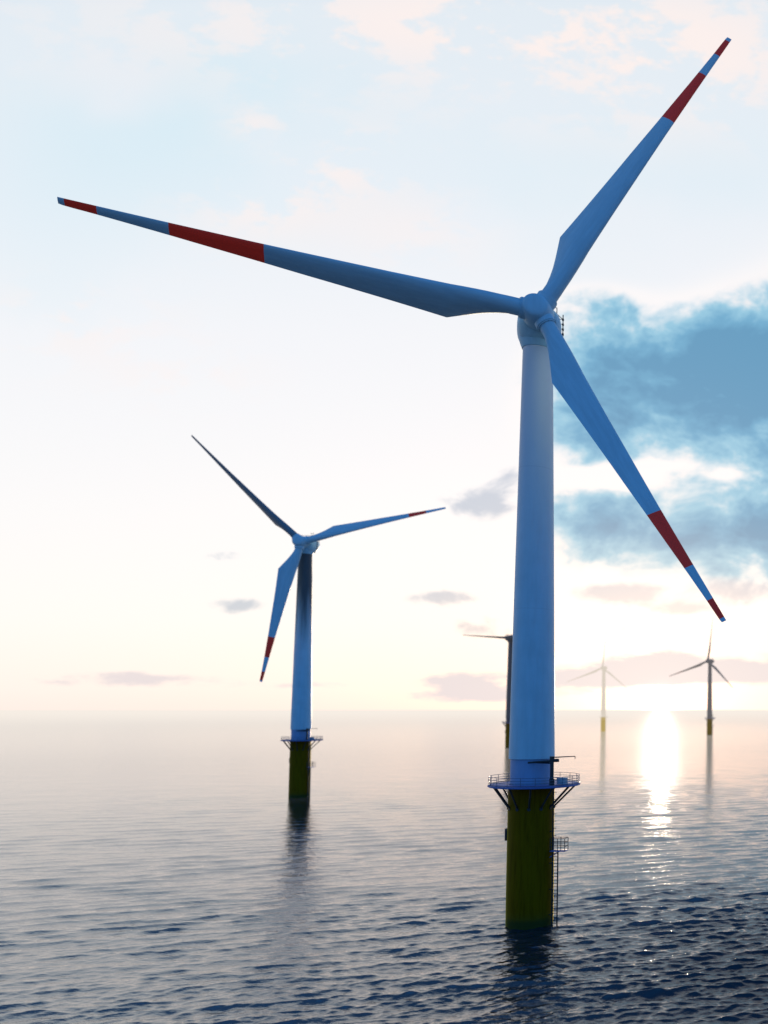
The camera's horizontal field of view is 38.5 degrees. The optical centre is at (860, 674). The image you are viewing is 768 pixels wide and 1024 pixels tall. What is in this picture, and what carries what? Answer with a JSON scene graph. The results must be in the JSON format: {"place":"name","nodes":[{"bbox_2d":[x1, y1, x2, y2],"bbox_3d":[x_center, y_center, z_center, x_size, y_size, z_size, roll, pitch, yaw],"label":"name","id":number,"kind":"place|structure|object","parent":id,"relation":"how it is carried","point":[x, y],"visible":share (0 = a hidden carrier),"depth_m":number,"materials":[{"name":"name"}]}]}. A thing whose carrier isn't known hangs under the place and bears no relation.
{"place":"outdoors","nodes":[
{"label":"outdoors","id":0,"kind":"place"},
{"bbox_2d":[0,710,767,1023],"bbox_3d":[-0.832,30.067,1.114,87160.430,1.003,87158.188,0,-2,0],"label":"sea","id":1,"kind":"structure","parent":0,"point":[178,867],"depth_m":160.97,"materials":[{"name":"blue liquid"}]},
{"bbox_2d":[191,435,445,797],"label":"wind turbine","id":2,"kind":"object","parent":1,"relation":"in","point":[306,547],"visible":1,"depth_m":295.97,"materials":[{"name":"white metal"}]},
{"bbox_2d":[57,37,730,929],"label":"wind turbine","id":3,"kind":"object","parent":1,"relation":"in","point":[533,783],"visible":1,"depth_m":120.53,"materials":[{"name":"white metal"}]},
{"bbox_2d":[465,635,512,747],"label":"wind turbine","id":4,"kind":"object","parent":1,"relation":"in","point":[509,638],"visible":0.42,"depth_m":673.23,"materials":[{"name":"white metal"}]},
{"bbox_2d":[567,638,628,731],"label":"wind turbine","id":5,"kind":"object","parent":1,"relation":"in","point":[603,709],"visible":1,"depth_m":1168.64,"materials":[{"name":"white metal"}]},
{"bbox_2d":[670,620,732,734],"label":"wind turbine","id":6,"kind":"object","parent":1,"relation":"in","point":[709,718],"visible":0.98,"depth_m":1002.69,"materials":[{"name":"white metal"}]},
{"bbox_2d":[0,0,767,709],"label":"sky","id":7,"kind":"structure","parent":0,"point":[456,142],"materials":[{"name":"white"}]}
]}

